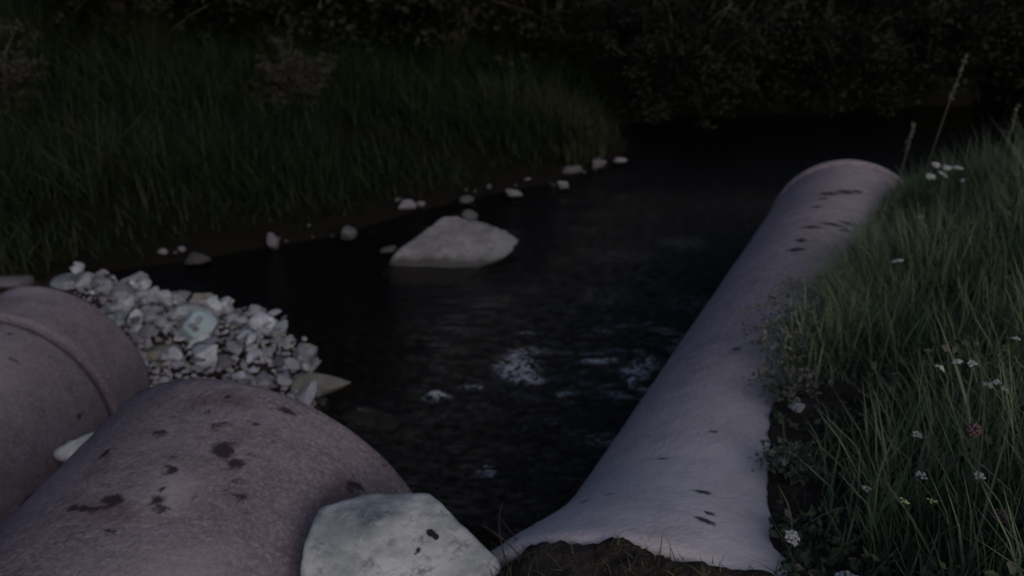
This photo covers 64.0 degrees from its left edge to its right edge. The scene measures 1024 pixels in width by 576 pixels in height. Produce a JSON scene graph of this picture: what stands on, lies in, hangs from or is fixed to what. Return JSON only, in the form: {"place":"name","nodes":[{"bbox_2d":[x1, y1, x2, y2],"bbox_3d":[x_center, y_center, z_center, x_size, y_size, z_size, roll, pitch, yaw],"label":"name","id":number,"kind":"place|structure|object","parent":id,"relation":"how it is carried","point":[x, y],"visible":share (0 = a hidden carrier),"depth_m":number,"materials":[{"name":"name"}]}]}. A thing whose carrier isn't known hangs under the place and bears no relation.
{"place":"outdoors","nodes":[
{"label":"outdoors","id":0,"kind":"place"},
{"bbox_2d":[71,264,83,273],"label":"gravel stone","id":1,"kind":"object","parent":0,"point":[75,269],"visible":1,"depth_m":4.55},
{"bbox_2d":[0,0,1023,575],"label":"ground","id":2,"kind":"structure","parent":0,"point":[224,244],"depth_m":5.66,"materials":[{"name":"soil"}]},
{"bbox_2d":[0,275,34,288],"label":"stone","id":3,"kind":"object","parent":2,"relation":"on","point":[10,282],"visible":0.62,"depth_m":4.88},
{"bbox_2d":[0,19,52,123],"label":"bush","id":4,"kind":"object","parent":2,"relation":"on","point":[13,64],"visible":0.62,"depth_m":7.17,"materials":[{"name":"green plant"}]},
{"bbox_2d":[53,432,93,461],"bbox_3d":[-1.746,0.651,3.295,0.170,0.119,0.103,-16,31,-28],"label":"stone","id":5,"kind":"object","parent":2,"relation":"on","point":[64,453],"visible":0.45,"depth_m":3.24,"materials":[{"name":"stone"}]},
{"bbox_2d":[0,286,150,525],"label":"concrete pipe","id":6,"kind":"object","parent":2,"relation":"on","point":[72,367],"visible":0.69,"depth_m":3.46,"materials":[{"name":"concrete"}]},
{"bbox_2d":[50,273,113,289],"bbox_3d":[-2.456,0.002,4.686,0.333,0.139,0.237,2,29,-23],"label":"stone","id":7,"kind":"object","parent":2,"relation":"on","point":[58,281],"visible":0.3,"depth_m":4.64,"materials":[{"name":"stone"}]},
{"bbox_2d":[99,294,135,314],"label":"stone","id":8,"kind":"object","parent":2,"relation":"on","point":[128,306],"visible":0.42,"depth_m":4.34,"materials":[{"name":"stone"}]},
{"bbox_2d":[112,291,128,298],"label":"gravel stone","id":9,"kind":"object","parent":8,"relation":"on","point":[118,294],"visible":0.93,"depth_m":4.37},
{"bbox_2d":[99,283,137,302],"bbox_3d":[-2.216,0.080,4.622,0.326,0.164,0.230,31,43,5],"label":"stone","id":10,"kind":"object","parent":2,"relation":"on","point":[128,289],"visible":0.16,"depth_m":4.60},
{"bbox_2d":[114,320,125,326],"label":"gravel stone","id":11,"kind":"object","parent":2,"relation":"on","point":[119,323],"visible":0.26,"depth_m":4.12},
{"bbox_2d":[112,308,127,320],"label":"gravel stone","id":12,"kind":"object","parent":11,"relation":"on","point":[120,314],"visible":0.99,"depth_m":4.14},
{"bbox_2d":[135,289,166,307],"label":"stone","id":13,"kind":"object","parent":2,"relation":"on","point":[142,293],"visible":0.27,"depth_m":4.59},
{"bbox_2d":[152,315,166,327],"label":"gravel stone","id":14,"kind":"object","parent":2,"relation":"on","point":[160,321],"visible":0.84,"depth_m":4.19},
{"bbox_2d":[142,343,181,362],"bbox_3d":[-1.739,0.328,4.056,0.210,0.079,0.151,0,27,-11],"label":"stone","id":15,"kind":"object","parent":2,"relation":"on","point":[153,352],"visible":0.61,"depth_m":4.02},
{"bbox_2d":[129,332,143,344],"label":"gravel stone","id":16,"kind":"object","parent":15,"relation":"on","point":[136,339],"visible":0.81,"depth_m":4.01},
{"bbox_2d":[128,324,142,333],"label":"gravel stone","id":17,"kind":"object","parent":16,"relation":"on","point":[135,327],"visible":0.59,"depth_m":4.07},
{"bbox_2d":[137,324,155,338],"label":"gravel stone","id":18,"kind":"object","parent":16,"relation":"on","point":[145,331],"visible":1,"depth_m":4.02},
{"bbox_2d":[181,368,193,372],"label":"gravel stone","id":19,"kind":"object","parent":2,"relation":"on","point":[187,370],"visible":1,"depth_m":3.92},
{"bbox_2d":[170,361,185,368],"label":"gravel stone","id":20,"kind":"object","parent":19,"relation":"on","point":[176,364],"visible":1,"depth_m":3.88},
{"bbox_2d":[170,303,207,321],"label":"stone","id":21,"kind":"object","parent":2,"relation":"on","point":[193,307],"visible":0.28,"depth_m":4.30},
{"bbox_2d":[170,306,191,319],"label":"gravel stone","id":22,"kind":"object","parent":21,"relation":"on","point":[182,312],"visible":0.88,"depth_m":4.22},
{"bbox_2d":[65,271,329,410],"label":"fine gravel","id":23,"kind":"structure","parent":2,"relation":"on","point":[263,342],"depth_m":4.18,"materials":[{"name":"gravel"}]},
{"bbox_2d":[104,304,123,312],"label":"gravel stone","id":24,"kind":"object","parent":23,"relation":"on","point":[111,308],"visible":0.82,"depth_m":4.29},
{"bbox_2d":[128,271,148,285],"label":"gravel stone","id":25,"kind":"object","parent":23,"relation":"on","point":[140,275],"visible":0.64,"depth_m":4.73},
{"bbox_2d":[133,279,151,290],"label":"gravel stone","id":26,"kind":"object","parent":23,"relation":"on","point":[146,283],"visible":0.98,"depth_m":4.60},
{"bbox_2d":[144,310,155,322],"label":"gravel stone","id":27,"kind":"object","parent":23,"relation":"on","point":[149,316],"visible":1,"depth_m":4.12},
{"bbox_2d":[153,290,173,306],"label":"gravel stone","id":28,"kind":"object","parent":23,"relation":"on","point":[164,297],"visible":1,"depth_m":4.38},
{"bbox_2d":[158,353,178,360],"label":"gravel stone","id":29,"kind":"object","parent":23,"relation":"on","point":[168,357],"visible":0.95,"depth_m":3.90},
{"bbox_2d":[167,346,182,360],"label":"gravel stone","id":30,"kind":"object","parent":29,"relation":"on","point":[173,349],"visible":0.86,"depth_m":3.92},
{"bbox_2d":[171,291,186,304],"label":"gravel stone","id":31,"kind":"object","parent":23,"relation":"on","point":[178,298],"visible":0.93,"depth_m":4.38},
{"bbox_2d":[191,353,205,361],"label":"gravel stone","id":32,"kind":"object","parent":23,"relation":"on","point":[195,358],"visible":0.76,"depth_m":3.91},
{"bbox_2d":[192,344,217,368],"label":"stone","id":33,"kind":"object","parent":23,"relation":"on","point":[208,353],"visible":0.81,"depth_m":3.95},
{"bbox_2d":[202,336,216,344],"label":"gravel stone","id":34,"kind":"object","parent":23,"relation":"on","point":[211,340],"visible":0.53,"depth_m":4.07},
{"bbox_2d":[215,354,233,370],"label":"gravel stone","id":35,"kind":"object","parent":23,"relation":"on","point":[224,361],"visible":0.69,"depth_m":4.02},
{"bbox_2d":[225,340,244,353],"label":"gravel stone","id":36,"kind":"object","parent":23,"relation":"on","point":[234,348],"visible":0.89,"depth_m":4.10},
{"bbox_2d":[231,371,245,379],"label":"gravel stone","id":37,"kind":"object","parent":23,"relation":"on","point":[239,375],"visible":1,"depth_m":3.88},
{"bbox_2d":[235,329,248,338],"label":"gravel stone","id":38,"kind":"object","parent":23,"relation":"on","point":[242,334],"visible":1,"depth_m":4.14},
{"bbox_2d":[245,333,254,344],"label":"gravel stone","id":39,"kind":"object","parent":23,"relation":"on","point":[250,339],"visible":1,"depth_m":4.09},
{"bbox_2d":[257,379,270,386],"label":"gravel stone","id":40,"kind":"object","parent":23,"relation":"on","point":[267,382],"visible":0.98,"depth_m":3.90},
{"bbox_2d":[261,346,272,357],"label":"gravel stone","id":41,"kind":"object","parent":23,"relation":"on","point":[268,352],"visible":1,"depth_m":4.13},
{"bbox_2d":[273,355,284,365],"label":"gravel stone","id":42,"kind":"object","parent":23,"relation":"on","point":[279,361],"visible":1,"depth_m":4.10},
{"bbox_2d":[273,320,287,333],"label":"gravel stone","id":43,"kind":"object","parent":23,"relation":"on","point":[282,325],"visible":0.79,"depth_m":4.34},
{"bbox_2d":[277,374,292,385],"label":"gravel stone","id":44,"kind":"object","parent":23,"relation":"on","point":[284,380],"visible":1,"depth_m":3.95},
{"bbox_2d":[283,357,300,370],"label":"gravel stone","id":45,"kind":"object","parent":23,"relation":"on","point":[293,364],"visible":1,"depth_m":4.09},
{"bbox_2d":[305,347,316,356],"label":"gravel stone","id":46,"kind":"object","parent":23,"relation":"on","point":[311,351],"visible":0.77,"depth_m":4.21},
{"label":"gravel stone","id":47,"kind":"object","parent":23,"relation":"on","visible":0},
{"bbox_2d":[293,344,307,366],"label":"gravel stone","id":48,"kind":"object","parent":47,"relation":"on","point":[299,351],"visible":0.82,"depth_m":4.18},
{"bbox_2d":[177,310,217,342],"bbox_3d":[-1.598,0.204,4.182,0.195,0.168,0.170,-10,47,-40],"label":"stone","id":49,"kind":"object","parent":2,"relation":"on","point":[208,323],"visible":0.73,"depth_m":4.14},
{"bbox_2d":[191,332,209,347],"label":"gravel stone","id":50,"kind":"object","parent":2,"relation":"on","point":[202,336],"visible":0.55,"depth_m":4.10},
{"bbox_2d":[188,293,213,305],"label":"stone","id":51,"kind":"object","parent":2,"relation":"on","point":[196,297],"visible":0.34,"depth_m":4.54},
{"bbox_2d":[0,378,411,575],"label":"concrete pipe","id":52,"kind":"object","parent":2,"relation":"on","point":[200,477],"visible":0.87,"depth_m":1.75,"materials":[{"name":"concrete"}]},
{"bbox_2d":[206,309,217,314],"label":"gravel stone","id":53,"kind":"object","parent":2,"relation":"on","point":[212,312],"visible":0.48,"depth_m":4.31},
{"bbox_2d":[203,297,222,311],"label":"gravel stone","id":54,"kind":"object","parent":53,"relation":"on","point":[210,303],"visible":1,"depth_m":4.29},
{"bbox_2d":[219,296,232,314],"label":"stone","id":55,"kind":"object","parent":2,"relation":"on","point":[227,307],"visible":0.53,"depth_m":4.46,"materials":[{"name":"stone"}]},
{"bbox_2d":[229,317,247,324],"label":"gravel stone","id":56,"kind":"object","parent":2,"relation":"on","point":[238,321],"visible":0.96,"depth_m":4.26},
{"bbox_2d":[253,370,272,388],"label":"gravel stone","id":57,"kind":"object","parent":2,"relation":"on","point":[262,375],"visible":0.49,"depth_m":3.97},
{"bbox_2d":[249,311,278,334],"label":"stone","id":58,"kind":"object","parent":2,"relation":"on","point":[260,319],"visible":0.63,"depth_m":4.39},
{"bbox_2d":[125,0,439,79],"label":"bush","id":59,"kind":"object","parent":2,"relation":"on","point":[324,15],"visible":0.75,"depth_m":8.68,"materials":[{"name":"green plant"}]},
{"bbox_2d":[247,27,339,112],"bbox_3d":[-2.101,-2.081,7.976,0.954,0.804,0.756,18,32,31],"label":"bush","id":60,"kind":"object","parent":2,"relation":"on","point":[298,70],"visible":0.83,"depth_m":7.90,"materials":[{"name":"green plant"}]},
{"bbox_2d":[296,343,317,361],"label":"stone","id":61,"kind":"object","parent":2,"relation":"on","point":[312,357],"visible":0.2,"depth_m":4.30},
{"bbox_2d":[299,381,318,404],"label":"gravel stone","id":62,"kind":"object","parent":2,"relation":"on","point":[308,393],"visible":0.93,"depth_m":3.88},
{"bbox_2d":[290,373,350,399],"bbox_3d":[-0.944,0.505,4.018,0.289,0.113,0.170,5,27,-3],"label":"stone","id":63,"kind":"object","parent":2,"relation":"on","point":[327,384],"visible":0.59,"depth_m":4.01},
{"bbox_2d":[341,409,398,429],"bbox_3d":[-0.687,0.653,4.015,0.306,0.084,0.110,8,28,16],"label":"stone","id":64,"kind":"object","parent":2,"relation":"on","point":[376,413],"visible":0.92,"depth_m":3.99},
{"bbox_2d":[300,493,500,575],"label":"boulder","id":65,"kind":"object","parent":2,"relation":"on","point":[407,534],"visible":1,"depth_m":1.65,"materials":[{"name":"stone"}]},
{"bbox_2d":[398,199,415,209],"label":"stone","id":66,"kind":"object","parent":2,"relation":"on","point":[408,204],"visible":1,"depth_m":6.24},
{"bbox_2d":[381,216,517,289],"bbox_3d":[-0.423,-0.252,5.620,0.934,0.458,0.519,0,27,0],"label":"boulder","id":67,"kind":"object","parent":2,"relation":"on","point":[450,244],"visible":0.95,"depth_m":5.49,"materials":[{"name":"stone"}]},
{"bbox_2d":[461,209,477,219],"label":"stone","id":68,"kind":"object","parent":2,"relation":"on","point":[467,214],"visible":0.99,"depth_m":5.73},
{"bbox_2d":[350,0,592,86],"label":"bush","id":69,"kind":"object","parent":2,"relation":"on","point":[453,15],"visible":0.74,"depth_m":8.79,"materials":[{"name":"green plant"}]},
{"bbox_2d":[499,502,511,575],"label":"grass stalk","id":70,"kind":"object","parent":2,"relation":"on","point":[502,545],"visible":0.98,"depth_m":1.66,"materials":[{"name":"green plant"}]},
{"bbox_2d":[0,0,1023,279],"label":"grass","id":71,"kind":"structure","parent":2,"relation":"on","point":[512,112],"depth_m":7.53,"materials":[{"name":"plant"}]},
{"bbox_2d":[505,188,522,196],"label":"stone","id":72,"kind":"object","parent":2,"relation":"on","point":[512,193],"visible":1,"depth_m":6.56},
{"bbox_2d":[469,0,625,85],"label":"bush","id":73,"kind":"object","parent":2,"relation":"on","point":[543,13],"visible":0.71,"depth_m":9.18,"materials":[{"name":"green plant"}]},
{"bbox_2d":[557,181,568,189],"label":"stone","id":74,"kind":"object","parent":2,"relation":"on","point":[562,185],"visible":1,"depth_m":6.73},
{"bbox_2d":[561,165,582,173],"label":"stone","id":75,"kind":"object","parent":2,"relation":"on","point":[570,169],"visible":1,"depth_m":7.00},
{"bbox_2d":[592,159,606,168],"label":"stone","id":76,"kind":"object","parent":2,"relation":"on","point":[598,163],"visible":1,"depth_m":7.16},
{"bbox_2d":[489,484,860,575],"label":"grass","id":77,"kind":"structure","parent":2,"relation":"on","point":[774,573],"depth_m":1.53,"materials":[{"name":"green plant"}]},
{"bbox_2d":[537,0,815,84],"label":"bush","id":78,"kind":"object","parent":2,"relation":"on","point":[617,5],"visible":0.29,"depth_m":9.25,"materials":[{"name":"green plant"}]},
{"bbox_2d":[491,159,905,575],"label":"concrete pipe","id":79,"kind":"object","parent":2,"relation":"on","point":[675,464],"visible":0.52,"depth_m":2.22,"materials":[{"name":"concrete"}]},
{"bbox_2d":[586,0,811,130],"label":"bush","id":80,"kind":"object","parent":2,"relation":"on","point":[681,73],"visible":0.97,"depth_m":8.36,"materials":[{"name":"green plant"}]},
{"bbox_2d":[737,313,816,373],"bbox_3d":[0.805,0.175,2.428,0.247,0.149,0.201,0,27,0],"label":"weed","id":81,"kind":"object","parent":2,"relation":"on","point":[796,336],"visible":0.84,"depth_m":2.44,"materials":[{"name":"green plant"}]},
{"bbox_2d":[735,291,835,358],"bbox_3d":[0.879,0.118,2.544,0.325,0.185,0.280,0,27,0],"label":"weed","id":82,"kind":"object","parent":2,"relation":"on","point":[787,322],"visible":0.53,"depth_m":2.57,"materials":[{"name":"green plant"}]},
{"bbox_2d":[741,356,830,416],"bbox_3d":[0.766,0.257,2.227,0.203,0.159,0.230,-8,28,-16],"label":"weed","id":83,"kind":"object","parent":2,"relation":"on","point":[790,379],"visible":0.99,"depth_m":2.24,"materials":[{"name":"green plant"}]},
{"bbox_2d":[747,436,827,486],"bbox_3d":[0.648,0.404,1.924,0.184,0.136,0.194,8,28,15],"label":"weed","id":84,"kind":"object","parent":2,"relation":"on","point":[796,453],"visible":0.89,"depth_m":1.91,"materials":[{"name":"green plant"}]},
{"bbox_2d":[784,529,799,561],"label":"flower","id":85,"kind":"object","parent":2,"relation":"on","point":[790,534],"visible":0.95,"depth_m":1.54,"materials":[{"name":"white plant"}]},
{"bbox_2d":[790,402,804,412],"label":"stone","id":86,"kind":"object","parent":2,"relation":"on","point":[799,407],"visible":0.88,"depth_m":2.14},
{"bbox_2d":[761,279,847,341],"bbox_3d":[0.974,0.103,2.667,0.305,0.164,0.330,0,27,0],"label":"weed","id":87,"kind":"object","parent":2,"relation":"on","point":[816,299],"visible":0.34,"depth_m":2.74,"materials":[{"name":"green plant"}]},
{"bbox_2d":[729,0,926,70],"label":"bush","id":88,"kind":"object","parent":2,"relation":"on","point":[852,19],"visible":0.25,"depth_m":8.83,"materials":[{"name":"green plant"}]},
{"bbox_2d":[709,0,956,117],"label":"bush","id":89,"kind":"object","parent":2,"relation":"on","point":[819,72],"visible":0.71,"depth_m":8.62,"materials":[{"name":"green plant"}]},
{"bbox_2d":[786,268,889,311],"bbox_3d":[1.138,0.016,2.888,0.310,0.141,0.313,0,27,0],"label":"weed","id":90,"kind":"object","parent":2,"relation":"on","point":[811,282],"visible":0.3,"depth_m":2.93,"materials":[{"name":"green plant"}]},
{"bbox_2d":[874,196,889,241],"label":"grass stalk","id":91,"kind":"object","parent":2,"relation":"on","point":[885,207],"depth_m":3.47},
{"bbox_2d":[766,108,1023,575],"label":"grass","id":92,"kind":"structure","parent":2,"relation":"on","point":[1007,551],"depth_m":2.00,"materials":[{"name":"plant"}]},
{"bbox_2d":[768,163,1023,575],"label":"ground cover","id":93,"kind":"object","parent":2,"relation":"on","point":[870,558],"visible":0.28,"depth_m":2.00,"materials":[{"name":"green plant"}]},
{"bbox_2d":[890,121,915,213],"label":"grass stalk","id":94,"kind":"object","parent":2,"relation":"on","point":[912,128],"depth_m":3.94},
{"bbox_2d":[899,497,909,572],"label":"flower","id":95,"kind":"object","parent":2,"relation":"on","point":[904,501],"visible":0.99,"depth_m":1.48,"materials":[{"name":"green plant"}]},
{"bbox_2d":[898,431,922,491],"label":"flower","id":96,"kind":"object","parent":2,"relation":"on","point":[917,434],"visible":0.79,"depth_m":1.72,"materials":[{"name":"white plant"}]},
{"bbox_2d":[911,471,927,523],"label":"flower","id":97,"kind":"object","parent":2,"relation":"on","point":[918,473],"visible":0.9,"depth_m":1.60,"materials":[{"name":"white plant"}]},
{"bbox_2d":[835,0,1023,119],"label":"bush","id":98,"kind":"object","parent":2,"relation":"on","point":[960,46],"visible":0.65,"depth_m":8.82,"materials":[{"name":"green plant"}]},
{"bbox_2d":[926,498,937,566],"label":"flower","id":99,"kind":"object","parent":2,"relation":"on","point":[932,501],"visible":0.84,"depth_m":1.48,"materials":[{"name":"green plant"}]},
{"bbox_2d":[857,0,1023,67],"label":"bush","id":100,"kind":"object","parent":2,"relation":"on","point":[960,26],"visible":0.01,"depth_m":9.40,"materials":[{"name":"green plant"}]},
{"bbox_2d":[924,53,967,177],"bbox_3d":[2.315,-0.873,4.401,0.096,0.761,0.041,0,27,0],"label":"grass stalk","id":101,"kind":"object","parent":2,"relation":"on","point":[962,69],"depth_m":4.33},
{"bbox_2d":[874,115,1023,575],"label":"seed grass","id":102,"kind":"structure","parent":2,"relation":"on","point":[984,512],"depth_m":2.19,"materials":[{"name":"plant"}]},
{"bbox_2d":[939,359,962,428],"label":"flower","id":103,"kind":"object","parent":2,"relation":"on","point":[958,361],"visible":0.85,"depth_m":1.88,"materials":[{"name":"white plant"}]},
{"bbox_2d":[959,359,976,433],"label":"flower","id":104,"kind":"object","parent":2,"relation":"on","point":[971,361],"visible":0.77,"depth_m":1.88,"materials":[{"name":"white plant"}]},
{"bbox_2d":[955,423,981,535],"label":"flower","id":105,"kind":"object","parent":2,"relation":"on","point":[977,429],"visible":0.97,"depth_m":1.56,"materials":[{"name":"pink plant"}]},
{"bbox_2d":[926,4,1023,118],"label":"bush","id":106,"kind":"object","parent":2,"relation":"on","point":[1007,56],"visible":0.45,"depth_m":9.18,"materials":[{"name":"green plant"}]},
{"bbox_2d":[973,470,985,503],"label":"flower","id":107,"kind":"object","parent":2,"relation":"on","point":[981,475],"visible":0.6,"depth_m":1.53,"materials":[{"name":"white plant"}]},
{"bbox_2d":[987,508,1009,569],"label":"flower","id":108,"kind":"object","parent":2,"relation":"on","point":[1002,515],"visible":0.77,"depth_m":1.42,"materials":[{"name":"pink plant"}]},
{"bbox_2d":[1003,104,1020,163],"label":"grass stalk","id":109,"kind":"object","parent":2,"relation":"on","point":[1015,114],"depth_m":4.11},
{"bbox_2d":[106,97,1023,537],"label":"water","id":110,"kind":"structure","parent":0,"point":[696,159],"depth_m":5.73,"materials":[{"name":"black liquid"}]},
{"bbox_2d":[183,252,210,264],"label":"stone","id":111,"kind":"object","parent":110,"relation":"on","point":[194,258],"visible":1,"depth_m":5.46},
{"bbox_2d":[267,232,278,249],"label":"stone","id":112,"kind":"object","parent":110,"relation":"on","point":[272,242],"visible":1,"depth_m":5.65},
{"bbox_2d":[341,225,356,239],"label":"stone","id":113,"kind":"object","parent":110,"relation":"on","point":[348,232],"visible":1,"depth_m":5.76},
{"bbox_2d":[380,245,396,252],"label":"stone","id":114,"kind":"object","parent":110,"relation":"on","point":[391,249],"visible":0.99,"depth_m":5.57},
{"bbox_2d":[460,195,473,202],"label":"stone","id":115,"kind":"object","parent":110,"relation":"on","point":[466,199],"visible":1,"depth_m":6.39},
{"label":"gravel stone","id":116,"kind":"object","parent":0,"visible":0},
{"bbox_2d":[127,309,143,326],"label":"gravel stone","id":117,"kind":"object","parent":116,"relation":"on","point":[135,313],"visible":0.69,"depth_m":4.17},
{"label":"gravel stone","id":118,"kind":"object","parent":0,"visible":0},
{"bbox_2d":[74,274,90,288],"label":"gravel stone","id":119,"kind":"object","parent":118,"relation":"on","point":[84,281],"visible":1,"depth_m":4.47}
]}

